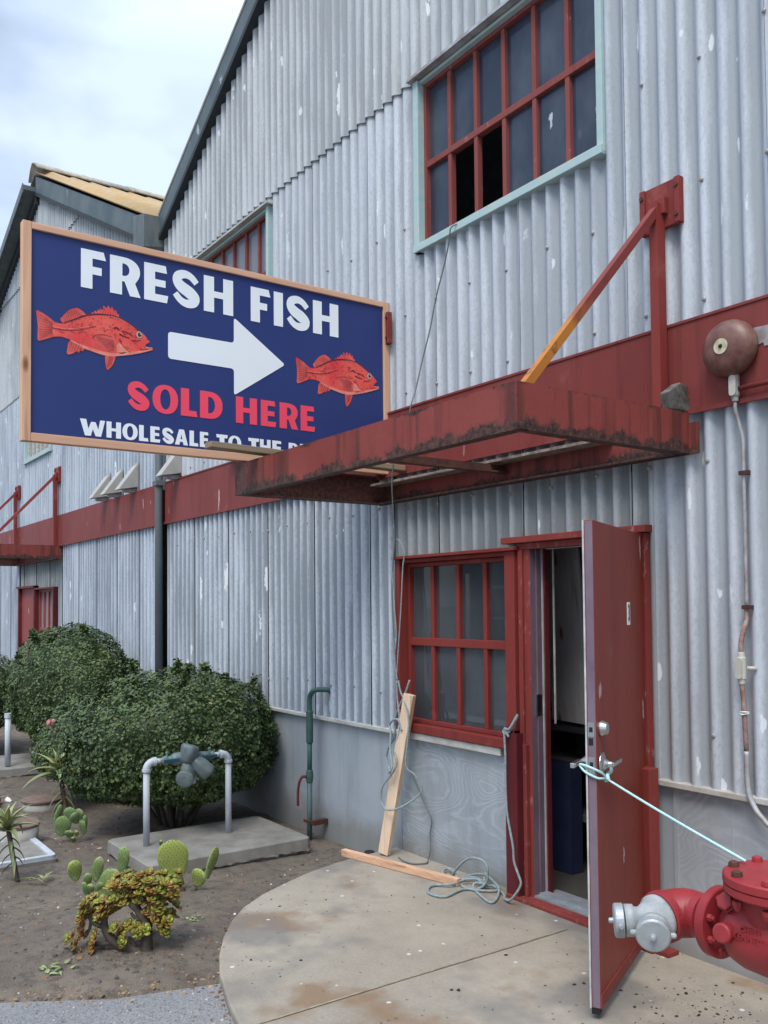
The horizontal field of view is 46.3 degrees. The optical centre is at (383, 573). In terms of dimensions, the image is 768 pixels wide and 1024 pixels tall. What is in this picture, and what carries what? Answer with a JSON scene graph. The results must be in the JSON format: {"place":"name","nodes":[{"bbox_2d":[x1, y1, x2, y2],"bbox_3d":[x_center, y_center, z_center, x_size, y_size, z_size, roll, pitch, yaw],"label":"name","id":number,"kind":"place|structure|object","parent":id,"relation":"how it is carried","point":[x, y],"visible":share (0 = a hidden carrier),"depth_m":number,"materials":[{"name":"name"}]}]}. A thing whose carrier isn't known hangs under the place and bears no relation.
{"place":"outdoors","nodes":[
{"label":"outdoors","id":0,"kind":"place"},
{"bbox_2d":[0,716,55,787],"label":"soil","id":1,"kind":"structure","parent":0,"point":[21,743],"depth_m":11.25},
{"bbox_2d":[0,655,17,727],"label":"shrub","id":2,"kind":"object","parent":1,"relation":"on","point":[3,674],"visible":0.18,"depth_m":10.80,"materials":[{"name":"green plant"}]},
{"bbox_2d":[0,752,45,778],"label":"concrete slab","id":3,"kind":"structure","parent":1,"relation":"on","point":[21,765],"depth_m":9.48,"materials":[{"name":"grey concrete"}]},
{"bbox_2d":[4,713,11,765],"bbox_3d":[-3.971,1.756,9.478,0.072,0.550,0.072,1,-2,-35],"label":"riser pipe","id":4,"kind":"object","parent":3,"relation":"on","point":[7,716],"visible":1,"depth_m":9.46,"materials":[{"name":"white plastic"}]},
{"bbox_2d":[0,621,135,738],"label":"shrub","id":5,"kind":"object","parent":1,"relation":"on","point":[51,670],"visible":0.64,"depth_m":9.54,"materials":[{"name":"green plant"}]},
{"bbox_2d":[0,984,233,1023],"bbox_3d":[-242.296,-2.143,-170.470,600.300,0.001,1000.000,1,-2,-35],"label":"road","id":6,"kind":"structure","parent":0,"point":[19,1014],"depth_m":3.75,"materials":[{"name":"grey asphalt"}]},
{"bbox_2d":[0,0,243,247],"label":"sky","id":7,"kind":"structure","parent":0,"point":[113,91],"materials":[{"name":"white"}]},
{"bbox_2d":[0,781,358,1002],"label":"soil bed","id":8,"kind":"object","parent":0,"point":[33,940],"visible":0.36,"depth_m":5.12,"materials":[{"name":"brown soil"}]},
{"bbox_2d":[5,797,11,802],"bbox_3d":[-3.282,1.982,7.846,0.059,0.052,0.043,-1,-2,7],"label":"plastic cup","id":9,"kind":"object","parent":8,"relation":"on","point":[8,799],"visible":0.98,"depth_m":7.83,"materials":[{"name":"white plastic"}]},
{"bbox_2d":[0,802,37,881],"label":"aloe","id":10,"kind":"object","parent":8,"relation":"on","point":[7,819],"visible":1,"depth_m":5.79,"materials":[{"name":"green plant"}]},
{"bbox_2d":[0,817,39,842],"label":"plant pot","id":11,"kind":"object","parent":8,"relation":"on","point":[30,831],"visible":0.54,"depth_m":6.69,"materials":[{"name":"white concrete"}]},
{"bbox_2d":[0,838,56,871],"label":"meter box","id":12,"kind":"object","parent":8,"relation":"on","point":[35,851],"visible":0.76,"depth_m":6.29,"materials":[{"name":"grey concrete"}]},
{"bbox_2d":[21,871,52,881],"bbox_3d":[-2.219,1.953,5.781,0.196,0.036,0.200,-1,-2,12],"label":"aloe offset","id":13,"kind":"object","parent":8,"relation":"on","point":[41,876],"visible":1,"depth_m":5.75,"materials":[{"name":"green plant"}]},
{"bbox_2d":[21,794,61,811],"bbox_3d":[-3.024,2.063,7.942,0.351,0.150,0.351,1,-2,-35],"label":"plant pot","id":14,"kind":"object","parent":8,"relation":"on","point":[42,802],"visible":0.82,"depth_m":7.83,"materials":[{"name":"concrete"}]},
{"bbox_2d":[23,749,80,815],"bbox_3d":[-2.776,1.797,7.687,0.689,0.629,0.616,1,-2,-35],"label":"aloe","id":15,"kind":"object","parent":8,"relation":"on","point":[54,762],"visible":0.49,"depth_m":7.66,"materials":[{"name":"green plant"}]},
{"bbox_2d":[38,959,75,975],"bbox_3d":[-1.497,1.831,4.163,0.176,0.010,0.176,1,-2,-35],"label":"weed","id":16,"kind":"object","parent":8,"relation":"on","point":[42,967],"visible":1,"depth_m":4.16,"materials":[{"name":"green plant"}]},
{"bbox_2d":[53,804,87,841],"bbox_3d":[-2.373,1.895,6.787,0.257,0.294,0.083,0,-2,-1],"label":"prickly pear","id":17,"kind":"object","parent":8,"relation":"on","point":[62,825],"visible":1,"depth_m":6.79,"materials":[{"name":"green plant"}]},
{"bbox_2d":[26,687,115,800],"bbox_3d":[-2.715,1.607,8.364,1.114,1.063,1.079,1,-2,-35],"label":"shrub","id":18,"kind":"object","parent":8,"relation":"on","point":[55,730],"visible":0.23,"depth_m":8.06,"materials":[{"name":"green plant"}]},
{"bbox_2d":[67,846,129,896],"bbox_3d":[-1.686,1.797,5.323,0.365,0.357,0.068,0,-2,-1],"label":"prickly pear","id":19,"kind":"object","parent":8,"relation":"on","point":[74,869],"visible":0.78,"depth_m":5.31,"materials":[{"name":"green plant"}]},
{"bbox_2d":[0,970,218,1008],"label":"gravel","id":20,"kind":"structure","parent":8,"relation":"on","point":[133,999],"depth_m":3.90,"materials":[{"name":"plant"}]},
{"bbox_2d":[63,867,185,955],"bbox_3d":[-1.272,1.692,4.465,0.587,0.458,0.300,-1,-2,1],"label":"jade plant","id":21,"kind":"object","parent":8,"relation":"on","point":[153,892],"visible":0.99,"depth_m":4.38,"materials":[{"name":"green plant"}]},
{"bbox_2d":[56,657,280,827],"bbox_3d":[-1.767,1.387,7.269,1.667,1.411,1.587,1,-2,-35],"label":"shrub","id":22,"kind":"object","parent":8,"relation":"on","point":[125,733],"visible":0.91,"depth_m":6.85,"materials":[{"name":"green plant"}]},
{"bbox_2d":[0,793,339,995],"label":"pebbles","id":23,"kind":"object","parent":8,"relation":"on","point":[81,896],"visible":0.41,"depth_m":5.11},
{"bbox_2d":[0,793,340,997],"bbox_3d":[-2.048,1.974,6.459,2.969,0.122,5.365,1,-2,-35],"label":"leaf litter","id":24,"kind":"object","parent":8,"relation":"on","point":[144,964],"visible":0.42,"depth_m":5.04,"materials":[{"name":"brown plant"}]},
{"bbox_2d":[157,840,218,891],"bbox_3d":[-1.189,1.803,5.456,0.369,0.373,0.079,0,-2,-2],"label":"prickly pear","id":25,"kind":"object","parent":8,"relation":"on","point":[171,854],"visible":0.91,"depth_m":5.45,"materials":[{"name":"green plant"}]},
{"bbox_2d":[186,914,203,920],"bbox_3d":[-1.011,1.863,4.846,0.103,0.006,0.103,1,-2,-35],"label":"weed","id":26,"kind":"object","parent":8,"relation":"on","point":[194,917],"visible":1,"depth_m":4.85,"materials":[{"name":"green plant"}]},
{"bbox_2d":[107,816,309,873],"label":"concrete slab","id":27,"kind":"structure","parent":8,"relation":"on","point":[252,839],"depth_m":6.37,"materials":[{"name":"grey concrete"}]},
{"bbox_2d":[142,743,231,846],"bbox_3d":[-1.388,1.570,6.439,0.686,0.700,0.171,1,-2,-35],"label":"backflow preventer","id":28,"kind":"object","parent":27,"relation":"on","point":[191,760],"visible":1,"depth_m":6.40,"materials":[{"name":"white metal"}]},
{"bbox_2d":[201,917,232,1023],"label":"seam grit","id":29,"kind":"object","parent":8,"relation":"on","point":[217,996],"visible":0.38,"depth_m":3.92,"materials":[{"name":"grey gravel"}]},
{"bbox_2d":[297,687,329,840],"bbox_3d":[-0.509,1.458,6.820,0.311,1.195,0.130,-1,-2,14],"label":"standpipe","id":30,"kind":"object","parent":8,"relation":"on","point":[309,821],"visible":0.99,"depth_m":6.82,"materials":[{"name":"green metal"}]},
{"bbox_2d":[364,850,374,853],"bbox_3d":[-0.097,1.928,6.043,0.072,0.115,0.072,1,-2,-35],"label":"pipe cap","id":31,"kind":"object","parent":8,"relation":"on","point":[369,851],"visible":0.35,"depth_m":6.03,"materials":[{"name":"black rubber"}]},
{"bbox_2d":[219,848,767,1023],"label":"concrete apron","id":32,"kind":"object","parent":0,"point":[379,937],"visible":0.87,"depth_m":4.10,"materials":[{"name":"beige concrete"}]},
{"bbox_2d":[378,693,415,855],"bbox_3d":[0.085,1.319,5.885,0.281,1.067,0.050,-2,-2,28],"label":"timber","id":33,"kind":"object","parent":32,"relation":"on","point":[389,818],"visible":0.97,"depth_m":5.87,"materials":[{"name":"brown wood"}]},
{"bbox_2d":[341,848,460,886],"bbox_3d":[0.085,1.823,5.582,0.970,0.044,0.040,-2,-3,43],"label":"timber","id":34,"kind":"object","parent":32,"relation":"on","point":[401,867],"visible":1,"depth_m":5.54,"materials":[{"name":"brown wood"}]},
{"bbox_2d":[256,929,566,1023],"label":"pavement joint","id":35,"kind":"object","parent":32,"relation":"on","point":[405,978],"visible":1,"depth_m":3.94,"materials":[{"name":"concrete"}]},
{"bbox_2d":[427,714,521,903],"bbox_3d":[0.471,1.312,5.160,0.422,1.032,0.752,1,-2,-35],"label":"coiled rope","id":36,"kind":"object","parent":32,"relation":"on","point":[482,882],"visible":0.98,"depth_m":5.09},
{"bbox_2d":[225,895,761,1023],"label":"rust flakes","id":37,"kind":"object","parent":32,"relation":"on","point":[685,993],"visible":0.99,"depth_m":3.78,"materials":[{"name":"paint"}]},
{"bbox_2d":[608,855,767,977],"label":"fire valve","id":38,"kind":"object","parent":32,"relation":"on","point":[728,918],"visible":1,"depth_m":2.88,"materials":[{"name":"red metal"}]},
{"bbox_2d":[579,763,746,861],"bbox_3d":[1.035,0.843,3.270,0.158,0.188,0.836,0,-2,-26],"label":"door rope","id":39,"kind":"object","parent":38,"relation":"attached to","point":[606,778],"depth_m":3.36,"materials":[{"name":"white fabric"}]},
{"label":"ground","id":40,"kind":"structure","parent":0,"visible":0},
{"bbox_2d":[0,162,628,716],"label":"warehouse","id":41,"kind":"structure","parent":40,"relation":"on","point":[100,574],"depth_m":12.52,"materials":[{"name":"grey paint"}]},
{"bbox_2d":[19,588,32,656],"bbox_3d":[-5.634,1.222,14.209,0.100,1.960,0.910,1,-2,-35],"label":"door","id":42,"kind":"structure","parent":41,"relation":"in","point":[27,594],"depth_m":14.33,"materials":[{"name":"red paint"}]},
{"bbox_2d":[0,466,60,565],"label":"canopy","id":43,"kind":"object","parent":41,"relation":"attached to","point":[14,554],"visible":1,"depth_m":12.75,"materials":[{"name":"red metal"}]},
{"bbox_2d":[23,442,52,464],"bbox_3d":[-5.324,-2.335,13.886,0.117,1.131,1.567,1,-2,-35],"label":"upper window","id":44,"kind":"structure","parent":41,"relation":"in","point":[32,451],"depth_m":14.09,"materials":[{"name":"white glass"}]},
{"bbox_2d":[39,589,51,640],"bbox_3d":[-4.996,0.783,13.404,0.055,1.090,1.010,1,-2,-35],"label":"lower window","id":45,"kind":"structure","parent":41,"relation":"in","point":[45,595],"depth_m":13.59,"materials":[{"name":"red paint"}]},
{"bbox_2d":[88,473,109,501],"bbox_3d":[-3.503,-1.058,11.032,0.221,0.345,0.174,1,-2,-35],"label":"vent hood","id":46,"kind":"object","parent":41,"relation":"attached to","point":[99,489],"visible":0.87,"depth_m":11.00,"materials":[{"name":"beige metal"}]},
{"bbox_2d":[100,468,122,497],"bbox_3d":[-3.238,-1.073,10.656,0.221,0.345,0.174,1,-2,-35],"label":"vent hood","id":47,"kind":"object","parent":41,"relation":"attached to","point":[111,486],"visible":0.96,"depth_m":10.63,"materials":[{"name":"beige metal"}]},
{"bbox_2d":[115,462,138,492],"bbox_3d":[-2.933,-1.092,10.223,0.221,0.345,0.174,1,-2,-35],"label":"vent hood","id":48,"kind":"object","parent":41,"relation":"attached to","point":[129,482],"visible":1,"depth_m":10.20,"materials":[{"name":"beige metal"}]},
{"bbox_2d":[133,213,163,251],"bbox_3d":[-2.532,-3.628,9.693,0.242,0.560,0.330,1,-2,-35],"label":"gutter box","id":49,"kind":"object","parent":41,"relation":"attached to","point":[146,229],"visible":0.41,"depth_m":9.56,"materials":[{"name":"grey metal"}]},
{"bbox_2d":[158,0,767,1014],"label":"warehouse","id":50,"kind":"structure","parent":40,"relation":"on","point":[380,148],"depth_m":5.33,"materials":[{"name":"grey paint"}]},
{"bbox_2d":[152,454,164,681],"bbox_3d":[-2.382,-0.594,9.495,0.099,5.600,0.110,1,-2,-35],"label":"downspout","id":51,"kind":"object","parent":50,"relation":"attached to","point":[158,483],"visible":0.38,"depth_m":9.45,"materials":[{"name":"grey paint"}]},
{"bbox_2d":[156,456,181,479],"bbox_3d":[-2.203,-1.135,9.185,0.221,0.345,0.174,1,-2,-35],"label":"vent hood","id":52,"kind":"object","parent":50,"relation":"attached to","point":[171,468],"visible":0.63,"depth_m":9.15,"materials":[{"name":"beige metal"}]},
{"bbox_2d":[19,219,389,474],"bbox_3d":[-0.962,-1.288,5.516,2.416,1.194,0.055,1,-2,-35],"label":"sign","id":53,"kind":"object","parent":50,"relation":"attached to","point":[129,347],"visible":0.96,"depth_m":5.33,"materials":[{"name":"blue plastic"}]},
{"bbox_2d":[201,205,272,276],"bbox_3d":[-1.408,-2.565,8.323,0.117,1.103,1.594,1,-2,-35],"label":"upper window","id":54,"kind":"structure","parent":50,"relation":"in","point":[250,248],"depth_m":8.08,"materials":[{"name":"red glass"}]},
{"bbox_2d":[380,539,431,864],"bbox_3d":[0.122,0.811,5.861,0.391,2.088,0.193,-2,-2,33],"label":"hanging rope","id":55,"kind":"object","parent":50,"relation":"hanging from","point":[391,739],"visible":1,"depth_m":5.88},
{"bbox_2d":[391,224,456,654],"bbox_3d":[0.229,-0.831,5.748,0.707,2.727,0.208,-2,-3,44],"label":"cable","id":56,"kind":"object","parent":50,"relation":"hanging from","point":[409,411],"visible":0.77,"depth_m":5.75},
{"bbox_2d":[407,557,519,736],"bbox_3d":[0.478,0.447,5.631,0.055,1.055,1.025,1,-2,-35],"label":"lower window","id":57,"kind":"structure","parent":50,"relation":"in","point":[457,669],"depth_m":5.62,"materials":[{"name":"red paint"}]},
{"bbox_2d":[235,175,699,505],"bbox_3d":[0.236,-1.176,4.926,1.121,1.326,2.662,1,-2,-35],"label":"canopy","id":58,"kind":"object","parent":50,"relation":"attached to","point":[607,432],"visible":0.84,"depth_m":4.26,"materials":[{"name":"red metal"}]},
{"bbox_2d":[205,441,405,471],"bbox_3d":[-0.450,-0.718,5.587,1.391,0.066,0.088,1,-2,-35],"label":"timber","id":59,"kind":"object","parent":58,"relation":"on","point":[235,448],"visible":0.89,"depth_m":5.32,"materials":[{"name":"beige wood"}]},
{"bbox_2d":[660,383,689,411],"bbox_3d":[1.350,-0.814,4.160,0.167,0.132,0.050,1,-2,-35],"label":"rock","id":60,"kind":"object","parent":58,"relation":"on","point":[674,396],"visible":0.81,"depth_m":4.13,"materials":[{"name":"grey stone"}]},
{"bbox_2d":[413,0,605,254],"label":"upper window","id":61,"kind":"structure","parent":50,"relation":"in","point":[537,72],"depth_m":5.28,"materials":[{"name":"glass"}]},
{"bbox_2d":[570,520,645,1014],"bbox_3d":[1.036,0.778,3.969,0.156,1.964,0.935,-2,-2,28],"label":"door","id":62,"kind":"structure","parent":50,"relation":"in","point":[614,682],"depth_m":3.79,"materials":[{"name":"red paint"}]},
{"bbox_2d":[702,319,758,377],"bbox_3d":[1.513,-0.993,3.957,0.113,0.252,0.252,1,-2,-35],"label":"alarm bell","id":63,"kind":"object","parent":50,"relation":"attached to","point":[730,347],"visible":1,"depth_m":3.91,"materials":[{"name":"brown metal"}]},
{"bbox_2d":[728,374,767,827],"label":"conduit","id":64,"kind":"object","parent":50,"relation":"attached to","point":[735,387],"visible":0.99,"depth_m":3.91,"materials":[{"name":"white plastic"}]}
]}

